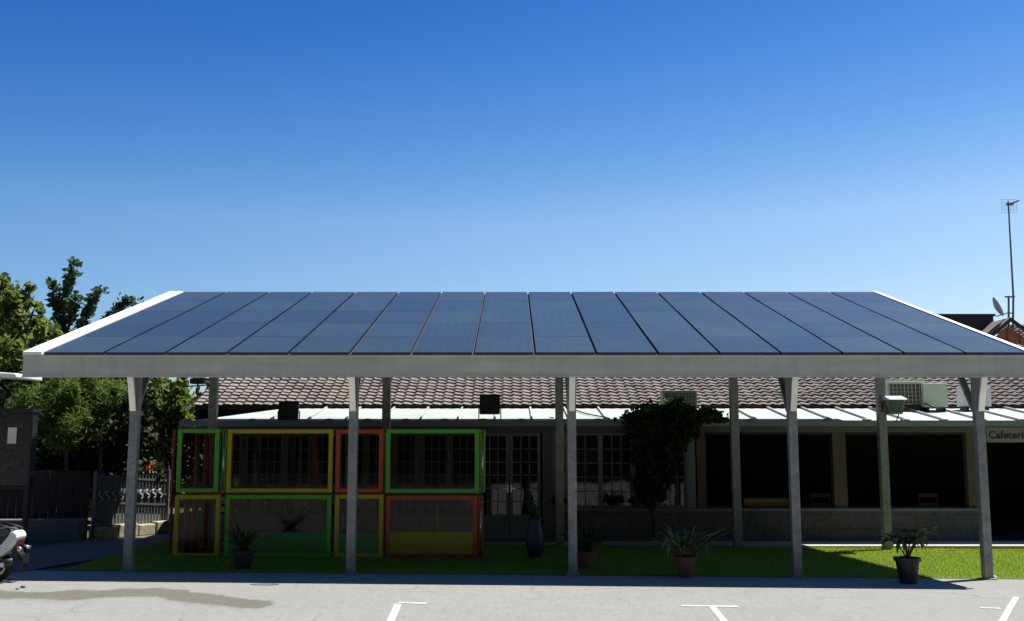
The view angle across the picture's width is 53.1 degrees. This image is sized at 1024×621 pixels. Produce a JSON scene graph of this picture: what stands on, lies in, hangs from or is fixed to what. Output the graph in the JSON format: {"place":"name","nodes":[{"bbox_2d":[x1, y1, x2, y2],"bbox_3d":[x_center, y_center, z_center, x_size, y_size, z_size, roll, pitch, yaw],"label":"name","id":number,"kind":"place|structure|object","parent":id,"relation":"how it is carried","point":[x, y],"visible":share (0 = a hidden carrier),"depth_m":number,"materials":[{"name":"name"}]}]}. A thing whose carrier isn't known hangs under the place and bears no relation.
{"place":"outdoors","nodes":[
{"label":"outdoors","id":0,"kind":"place"},
{"bbox_2d":[27,542,101,570],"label":"side paving","id":1,"kind":"structure","parent":0,"point":[50,568],"depth_m":15.46,"materials":[{"name":"concrete"}]},
{"bbox_2d":[0,408,41,552],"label":"notice cabinet","id":2,"kind":"object","parent":1,"relation":"on","point":[18,438],"visible":0.98,"depth_m":16.83,"materials":[{"name":"black plastic"}]},
{"bbox_2d":[0,372,41,380],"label":"shelter roof","id":3,"kind":"structure","parent":1,"relation":"on","point":[14,376],"depth_m":15.78,"materials":[{"name":"white metal"}]},
{"bbox_2d":[0,527,182,571],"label":"footpath","id":4,"kind":"structure","parent":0,"point":[87,549],"depth_m":16.99,"materials":[{"name":"grey concrete"}]},
{"bbox_2d":[88,520,168,539],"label":"limestone kerb","id":5,"kind":"structure","parent":4,"relation":"on","point":[151,528],"depth_m":19.58,"materials":[{"name":"beige stone"}]},
{"bbox_2d":[91,470,170,536],"bbox_3d":[-7.303,3.683,19.693,0.084,1.190,1.740,-5,-9,32],"label":"ornate fence","id":6,"kind":"object","parent":5,"relation":"on","point":[109,500],"visible":0.8,"depth_m":19.54,"materials":[{"name":"grey metal"}]},
{"bbox_2d":[124,456,166,478],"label":"geranium","id":7,"kind":"object","parent":4,"relation":"on","point":[159,467],"visible":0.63,"depth_m":20.32,"materials":[{"name":"green plant"}]},
{"bbox_2d":[15,445,972,578],"bbox_3d":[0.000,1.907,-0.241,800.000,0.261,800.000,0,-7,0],"label":"ground","id":8,"kind":"structure","parent":0,"point":[181,521],"depth_m":21.08,"materials":[{"name":"concrete"}]},
{"bbox_2d":[4,378,53,517],"bbox_3d":[-9.977,2.965,21.291,1.390,3.186,1.119,0,-7,0],"label":"feathery shrub","id":9,"kind":"object","parent":8,"relation":"on","point":[25,393],"visible":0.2,"depth_m":21.22,"materials":[{"name":"green plant"}]},
{"bbox_2d":[0,272,62,495],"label":"leafy tree","id":10,"kind":"object","parent":8,"relation":"on","point":[16,304],"visible":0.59,"depth_m":24.36,"materials":[{"name":"green plant"}]},
{"bbox_2d":[0,379,78,504],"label":"dark shrub","id":11,"kind":"object","parent":8,"relation":"on","point":[5,398],"visible":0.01,"depth_m":22.52,"materials":[{"name":"green plant"}]},
{"bbox_2d":[0,518,86,541],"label":"wall","id":12,"kind":"structure","parent":8,"relation":"on","point":[55,529],"depth_m":18.55,"materials":[{"name":"grey concrete"}]},
{"bbox_2d":[0,470,92,537],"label":"board fence","id":13,"kind":"object","parent":8,"relation":"on","point":[45,493],"visible":0.51,"depth_m":19.02,"materials":[{"name":"grey wood"}]},
{"bbox_2d":[19,377,111,506],"bbox_3d":[-9.368,2.793,21.129,1.966,3.500,1.778,0,-7,0],"label":"feathery shrub","id":14,"kind":"object","parent":8,"relation":"on","point":[66,412],"visible":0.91,"depth_m":20.99,"materials":[{"name":"green plant"}]},
{"bbox_2d":[45,325,126,517],"bbox_3d":[-10.388,2.686,24.883,2.752,4.643,1.460,0,-7,0],"label":"leafy tree","id":15,"kind":"object","parent":8,"relation":"on","point":[90,500],"visible":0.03,"depth_m":24.65,"materials":[{"name":"green plant"}]},
{"bbox_2d":[44,256,143,508],"bbox_3d":[-10.520,1.842,25.429,2.545,6.434,0.816,0,-7,0],"label":"leafy tree","id":16,"kind":"object","parent":8,"relation":"on","point":[60,303],"visible":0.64,"depth_m":25.72,"materials":[{"name":"green plant"}]},
{"bbox_2d":[35,377,175,510],"bbox_3d":[-8.945,3.026,22.098,3.233,3.300,1.943,0,-7,0],"label":"dark shrub","id":17,"kind":"object","parent":8,"relation":"on","point":[115,447],"visible":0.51,"depth_m":21.74,"materials":[{"name":"green plant"}]},
{"bbox_2d":[83,378,127,475],"bbox_3d":[-8.812,2.939,21.537,1.459,3.322,1.244,-3,-8,21],"label":"feathery shrub","id":18,"kind":"object","parent":8,"relation":"on","point":[109,393],"visible":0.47,"depth_m":21.45,"materials":[{"name":"green plant"}]},
{"bbox_2d":[98,378,208,504],"bbox_3d":[-14.816,3.983,29.822,18.619,6.276,3.353,0,-7,0],"label":"leafy tree","id":19,"kind":"object","parent":8,"relation":"on","point":[188,441],"visible":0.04,"depth_m":29.41,"materials":[{"name":"green plant"}]},
{"bbox_2d":[120,377,196,473],"bbox_3d":[-9.219,3.281,26.164,2.575,3.797,1.798,0,-7,0],"label":"leafy tree","id":20,"kind":"object","parent":8,"relation":"on","point":[172,401],"visible":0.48,"depth_m":25.94,"materials":[{"name":"green plant"}]},
{"bbox_2d":[182,377,208,526],"bbox_3d":[-6.958,3.084,22.390,0.632,3.275,0.300,0,-7,0],"label":"lamp post","id":21,"kind":"object","parent":8,"relation":"on","point":[198,380],"visible":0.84,"depth_m":22.50,"materials":[{"name":"black metal"}]},
{"bbox_2d":[179,344,1023,541],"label":"cafeteria building","id":22,"kind":"structure","parent":8,"relation":"on","point":[932,451],"depth_m":21.85,"materials":[{"name":"paint"}]},
{"bbox_2d":[200,434,225,537],"bbox_3d":[-5.723,3.391,19.766,0.513,2.040,0.050,0,-7,0],"label":"door","id":23,"kind":"structure","parent":22,"relation":"in","point":[222,532],"depth_m":19.68,"materials":[{"name":"white paint"}]},
{"bbox_2d":[233,433,257,531],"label":"door","id":24,"kind":"structure","parent":22,"relation":"in","point":[249,519],"depth_m":19.76,"materials":[{"name":"white paint"}]},
{"bbox_2d":[255,434,284,531],"bbox_3d":[-4.671,3.391,19.766,0.513,2.040,0.050,0,-7,0],"label":"door","id":25,"kind":"structure","parent":22,"relation":"in","point":[261,521],"depth_m":19.72,"materials":[{"name":"white paint"}]},
{"bbox_2d":[277,401,299,419],"bbox_3d":[-4.313,1.946,19.805,0.435,0.385,0.228,0,-7,0],"label":"floodlight","id":26,"kind":"object","parent":22,"relation":"attached to","point":[288,409],"visible":1,"depth_m":19.75,"materials":[{"name":"black metal"}]},
{"bbox_2d":[283,434,311,531],"bbox_3d":[-4.144,3.391,19.766,0.513,2.040,0.050,0,-7,0],"label":"door","id":27,"kind":"structure","parent":22,"relation":"in","point":[304,526],"depth_m":19.77,"materials":[{"name":"white paint"}]},
{"bbox_2d":[310,434,335,537],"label":"door","id":28,"kind":"structure","parent":22,"relation":"in","point":[318,523],"depth_m":19.67,"materials":[{"name":"white paint"}]},
{"bbox_2d":[340,433,365,533],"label":"door","id":29,"kind":"structure","parent":22,"relation":"in","point":[360,529],"depth_m":19.70,"materials":[{"name":"white paint"}]},
{"bbox_2d":[365,433,392,533],"bbox_3d":[-2.566,3.388,19.747,0.513,2.040,0.087,0,-7,0],"label":"door","id":30,"kind":"structure","parent":22,"relation":"in","point":[371,521],"depth_m":19.74,"materials":[{"name":"white paint"}]},
{"bbox_2d":[392,434,420,531],"bbox_3d":[-2.031,3.391,19.766,0.530,2.040,0.050,0,-7,0],"label":"door","id":31,"kind":"structure","parent":22,"relation":"in","point":[405,523],"depth_m":19.69,"materials":[{"name":"white paint"}]},
{"bbox_2d":[421,434,448,531],"bbox_3d":[-1.488,3.388,19.747,0.530,2.040,0.087,0,-7,0],"label":"door","id":32,"kind":"structure","parent":22,"relation":"in","point":[427,521],"depth_m":19.71,"materials":[{"name":"white paint"}]},
{"bbox_2d":[449,434,474,531],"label":"door","id":33,"kind":"structure","parent":22,"relation":"in","point":[457,523],"depth_m":19.71,"materials":[{"name":"white paint"}]},
{"bbox_2d":[478,394,500,419],"bbox_3d":[-0.428,1.881,19.813,0.444,0.517,0.233,0,-7,0],"label":"floodlight","id":34,"kind":"object","parent":22,"relation":"attached to","point":[489,403],"visible":1,"depth_m":19.77,"materials":[{"name":"black metal"}]},
{"bbox_2d":[479,433,508,537],"bbox_3d":[-0.354,3.388,19.747,0.595,2.040,0.087,0,-7,0],"label":"door","id":35,"kind":"structure","parent":22,"relation":"in","point":[494,526],"depth_m":19.68,"materials":[{"name":"white paint"}]},
{"bbox_2d":[510,433,540,537],"bbox_3d":[0.255,3.388,19.747,0.595,2.040,0.087,0,-7,0],"label":"door","id":36,"kind":"structure","parent":22,"relation":"in","point":[518,523],"depth_m":19.74,"materials":[{"name":"white paint"}]},
{"bbox_2d":[566,408,609,418],"bbox_3d":[1.502,2.072,20.659,0.082,0.267,1.842,3,-8,-23],"label":"cable","id":37,"kind":"object","parent":22,"relation":"attached to","point":[591,414],"visible":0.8,"depth_m":20.39,"materials":[{"name":"black plastic"}]},
{"bbox_2d":[576,433,600,507],"bbox_3d":[1.418,3.089,19.809,0.584,1.430,0.060,0,-7,0],"label":"window","id":38,"kind":"structure","parent":22,"relation":"in","point":[599,467],"depth_m":19.78,"materials":[{"name":"white paint"}]},
{"bbox_2d":[603,496,624,507],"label":"sill plant","id":39,"kind":"object","parent":22,"relation":"on","point":[614,504],"visible":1,"depth_m":19.63,"materials":[{"name":"green plant"}]},
{"bbox_2d":[600,433,632,507],"bbox_3d":[2.023,3.089,19.809,0.625,1.430,0.060,0,-7,0],"label":"window","id":40,"kind":"structure","parent":22,"relation":"in","point":[601,437],"depth_m":19.79,"materials":[{"name":"white paint"}]},
{"bbox_2d":[628,495,644,507],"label":"sill plant","id":41,"kind":"object","parent":22,"relation":"on","point":[632,500],"visible":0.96,"depth_m":19.63,"materials":[{"name":"green plant"}]},
{"bbox_2d":[633,457,660,507],"bbox_3d":[2.603,3.089,19.809,0.518,1.430,0.060,0,-7,0],"label":"window","id":42,"kind":"structure","parent":22,"relation":"in","point":[634,468],"depth_m":19.74,"materials":[{"name":"white paint"}]},
{"bbox_2d":[613,395,728,540],"bbox_3d":[3.054,3.000,19.697,2.251,2.787,1.515,0,-7,0],"label":"creeper","id":43,"kind":"object","parent":22,"relation":"attached to","point":[667,430],"visible":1,"depth_m":19.36,"materials":[{"name":"green plant"}]},
{"bbox_2d":[661,448,686,507],"bbox_3d":[3.121,3.089,19.809,0.502,1.430,0.060,0,-7,0],"label":"window","id":44,"kind":"structure","parent":22,"relation":"in","point":[684,455],"depth_m":19.74,"materials":[{"name":"white paint"}]},
{"bbox_2d":[660,390,696,406],"bbox_3d":[3.437,1.896,21.088,0.706,0.489,0.382,0,-7,0],"label":"air conditioner","id":45,"kind":"object","parent":22,"relation":"on","point":[689,397],"visible":0.52,"depth_m":20.93,"materials":[{"name":"white plastic"}]},
{"bbox_2d":[741,496,788,505],"bbox_3d":[5.027,4.087,20.418,0.923,0.722,0.460,0,-7,0],"label":"service counter","id":46,"kind":"object","parent":22,"relation":"on","point":[765,501],"visible":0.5,"depth_m":20.24,"materials":[{"name":"laminate"}]},
{"bbox_2d":[810,493,830,505],"bbox_3d":[6.203,4.128,20.734,0.400,0.860,0.424,0,-7,0],"label":"cafe chair","id":47,"kind":"object","parent":22,"relation":"on","point":[820,495],"visible":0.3,"depth_m":20.57,"materials":[{"name":"brown wood"}]},
{"bbox_2d":[885,381,923,410],"bbox_3d":[8.193,1.815,21.501,0.789,0.650,0.482,0,-7,0],"label":"air conditioner","id":48,"kind":"object","parent":22,"relation":"on","point":[910,391],"visible":0.69,"depth_m":21.30,"materials":[{"name":"white plastic"}]},
{"bbox_2d":[917,493,937,505],"bbox_3d":[8.357,4.128,20.734,0.400,0.860,0.424,0,-7,0],"label":"cafe chair","id":49,"kind":"object","parent":22,"relation":"on","point":[919,495],"visible":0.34,"depth_m":20.57,"materials":[{"name":"brown wood"}]},
{"bbox_2d":[921,383,947,411],"bbox_3d":[8.754,1.832,21.339,0.495,0.619,0.400,0,-7,0],"label":"air conditioner","id":50,"kind":"object","parent":22,"relation":"on","point":[935,394],"visible":0.84,"depth_m":21.15,"materials":[{"name":"white metal"}]},
{"bbox_2d":[956,386,991,410],"bbox_3d":[9.656,1.867,21.410,0.575,0.539,0.350,0,-7,0],"label":"air conditioner","id":51,"kind":"object","parent":22,"relation":"on","point":[962,403],"visible":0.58,"depth_m":21.27,"materials":[{"name":"white metal"}]},
{"bbox_2d":[985,427,1023,441],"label":"cafeteria sign","id":52,"kind":"object","parent":22,"relation":"attached to","point":[1004,434],"visible":1,"depth_m":19.77,"materials":[{"name":"beige plastic"}]},
{"bbox_2d":[937,314,995,330],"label":"flat roofed annexe","id":53,"kind":"structure","parent":8,"relation":"on","point":[979,322],"depth_m":30.20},
{"bbox_2d":[981,317,1023,344],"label":"gabled house","id":54,"kind":"structure","parent":8,"relation":"on","point":[1001,329],"depth_m":29.14,"materials":[{"name":"brick"}]},
{"bbox_2d":[1004,296,1014,326],"bbox_3d":[14.330,0.134,29.416,0.283,1.115,0.060,0,-7,0],"label":"dish mast","id":55,"kind":"object","parent":54,"relation":"on","point":[1008,312],"visible":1,"depth_m":29.42,"materials":[{"name":"grey metal"}]},
{"bbox_2d":[992,297,1006,316],"bbox_3d":[13.930,-0.104,29.332,0.329,0.575,0.568,-6,-9,39],"label":"satellite dish","id":56,"kind":"object","parent":55,"relation":"attached to","point":[997,307],"visible":1,"depth_m":29.20,"materials":[{"name":"grey metal"}]},
{"bbox_2d":[1001,199,1019,329],"bbox_3d":[14.525,-1.318,29.463,0.445,3.986,0.532,0,-7,0],"label":"tv antenna","id":57,"kind":"object","parent":54,"relation":"on","point":[1008,209],"visible":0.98,"depth_m":29.73,"materials":[{"name":"metal"}]},
{"bbox_2d":[0,570,1023,620],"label":"car park","id":58,"kind":"structure","parent":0,"point":[366,597],"depth_m":12.44,"materials":[{"name":"concrete"}]},
{"bbox_2d":[0,522,30,580],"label":"scooter","id":59,"kind":"object","parent":58,"relation":"on","point":[12,539],"visible":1,"depth_m":13.38,"materials":[{"name":"rubber"}]},
{"bbox_2d":[0,587,279,609],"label":"damp patch","id":60,"kind":"object","parent":58,"relation":"on","point":[187,596],"visible":1,"depth_m":12.22,"materials":[{"name":"concrete"}]},
{"bbox_2d":[250,583,278,584],"bbox_3d":[-3.220,3.562,13.324,0.384,0.006,0.160,0,-7,0],"label":"drain cover","id":61,"kind":"object","parent":58,"relation":"on","point":[264,584],"visible":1,"depth_m":13.29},
{"bbox_2d":[387,602,425,620],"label":"parking line","id":62,"kind":"object","parent":58,"relation":"on","point":[394,612],"visible":1,"depth_m":11.37,"materials":[{"name":"paint"}]},
{"bbox_2d":[681,605,737,620],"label":"parking line","id":63,"kind":"object","parent":58,"relation":"on","point":[717,612],"visible":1,"depth_m":11.62,"materials":[{"name":"paint"}]},
{"bbox_2d":[874,525,939,583],"bbox_3d":[5.449,3.340,14.068,0.671,0.777,0.755,6,-9,-39],"label":"potted croton","id":64,"kind":"object","parent":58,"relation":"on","point":[907,565],"visible":1,"depth_m":13.97,"materials":[{"name":"green plant"}]},
{"bbox_2d":[980,597,1018,620],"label":"parking line","id":65,"kind":"object","parent":58,"relation":"on","point":[1008,610],"visible":1,"depth_m":11.88,"materials":[{"name":"paint"}]},
{"bbox_2d":[0,0,1023,406],"label":"sky","id":66,"kind":"structure","parent":0,"point":[160,146],"materials":[{"name":"blue"}]},
{"bbox_2d":[63,540,1023,578],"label":"turf lawn","id":67,"kind":"structure","parent":0,"point":[600,573],"depth_m":15.64,"materials":[{"name":"green plant"}]},
{"bbox_2d":[168,430,175,552],"bbox_3d":[-5.585,3.004,16.825,0.016,2.067,0.100,0,-7,0],"label":"end post","id":68,"kind":"object","parent":67,"relation":"on","point":[172,492],"visible":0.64,"depth_m":16.82,"materials":[{"name":"metal"}]},
{"bbox_2d":[173,492,234,556],"bbox_3d":[-5.061,3.519,16.886,0.744,0.994,0.950,0,-7,0],"label":"play screen","id":69,"kind":"object","parent":67,"relation":"on","point":[218,496],"visible":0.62,"depth_m":16.84,"materials":[{"name":"metal"}]},
{"bbox_2d":[176,429,234,492],"bbox_3d":[-5.027,2.484,17.017,0.783,1.023,0.950,0,-7,0],"label":"play screen","id":70,"kind":"object","parent":69,"relation":"on","point":[197,487],"visible":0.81,"depth_m":16.61,"materials":[{"name":"green wood"}]},
{"bbox_2d":[219,523,270,569],"bbox_3d":[-3.863,3.410,14.835,0.642,0.663,0.555,-6,-10,41],"label":"potted plant","id":71,"kind":"object","parent":67,"relation":"on","point":[242,555],"visible":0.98,"depth_m":14.74,"materials":[{"name":"green plant"}]},
{"bbox_2d":[224,492,339,557],"bbox_3d":[-3.755,3.519,16.886,1.702,0.994,0.950,0,-7,0],"label":"play screen","id":72,"kind":"object","parent":67,"relation":"on","point":[278,542],"visible":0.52,"depth_m":16.41,"materials":[{"name":"metal"}]},
{"bbox_2d":[226,429,341,492],"bbox_3d":[-3.754,2.488,17.017,1.708,1.016,0.950,0,-7,0],"label":"play screen","id":73,"kind":"object","parent":72,"relation":"on","point":[317,487],"visible":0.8,"depth_m":16.61,"materials":[{"name":"yellow wood"}]},
{"bbox_2d":[334,492,389,557],"bbox_3d":[-2.457,3.515,16.887,0.782,1.000,0.950,0,-7,0],"label":"play screen","id":74,"kind":"object","parent":67,"relation":"on","point":[370,545],"visible":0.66,"depth_m":16.41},
{"bbox_2d":[335,429,385,492],"bbox_3d":[-2.466,2.488,17.017,0.767,1.016,0.950,0,-7,0],"label":"play screen","id":75,"kind":"object","parent":74,"relation":"on","point":[380,487],"visible":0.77,"depth_m":16.59,"materials":[{"name":"red wood"}]},
{"bbox_2d":[385,493,483,557],"bbox_3d":[-1.243,3.525,16.885,1.562,0.980,0.950,0,-7,0],"label":"play screen","id":76,"kind":"object","parent":67,"relation":"on","point":[436,543],"visible":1,"depth_m":16.41,"materials":[{"name":"orange metal"}]},
{"bbox_2d":[385,429,484,492],"bbox_3d":[-1.237,2.491,17.016,1.606,1.023,0.950,0,-7,0],"label":"play screen","id":77,"kind":"object","parent":76,"relation":"on","point":[479,486],"visible":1,"depth_m":16.61,"materials":[{"name":"green wood"}]},
{"bbox_2d":[22,291,1023,579],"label":"solar canopy","id":78,"kind":"object","parent":67,"relation":"on","point":[788,339],"visible":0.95,"depth_m":15.43,"materials":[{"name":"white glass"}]},
{"bbox_2d":[881,396,907,422],"bbox_3d":[6.889,1.780,18.473,0.380,0.485,0.340,0,-7,0],"label":"floodlight","id":79,"kind":"object","parent":78,"relation":"attached to","point":[893,404],"visible":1,"depth_m":18.41,"materials":[{"name":"grey metal"}]},
{"bbox_2d":[524,479,543,559],"bbox_3d":[0.368,3.350,16.452,0.300,1.263,0.295,-6,-9,40],"label":"tall cactus pot","id":80,"kind":"object","parent":67,"relation":"on","point":[534,542],"visible":1,"depth_m":16.34,"materials":[{"name":"blue ceramic"}]},
{"bbox_2d":[558,518,617,568],"bbox_3d":[1.115,3.468,15.203,0.909,0.727,0.851,-3,-8,20],"label":"potted plant","id":81,"kind":"object","parent":67,"relation":"on","point":[586,556],"visible":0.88,"depth_m":15.16,"materials":[{"name":"green plant"}]},
{"bbox_2d":[643,523,740,576],"bbox_3d":[2.398,3.399,14.489,1.301,0.708,1.194,-7,-10,44],"label":"potted plant","id":82,"kind":"object","parent":67,"relation":"on","point":[684,558],"visible":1,"depth_m":14.38,"materials":[{"name":"green plant"}]},
{"bbox_2d":[483,541,1023,548],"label":"pavement","id":83,"kind":"structure","parent":0,"point":[957,544],"depth_m":19.04,"materials":[{"name":"concrete"}]}
]}

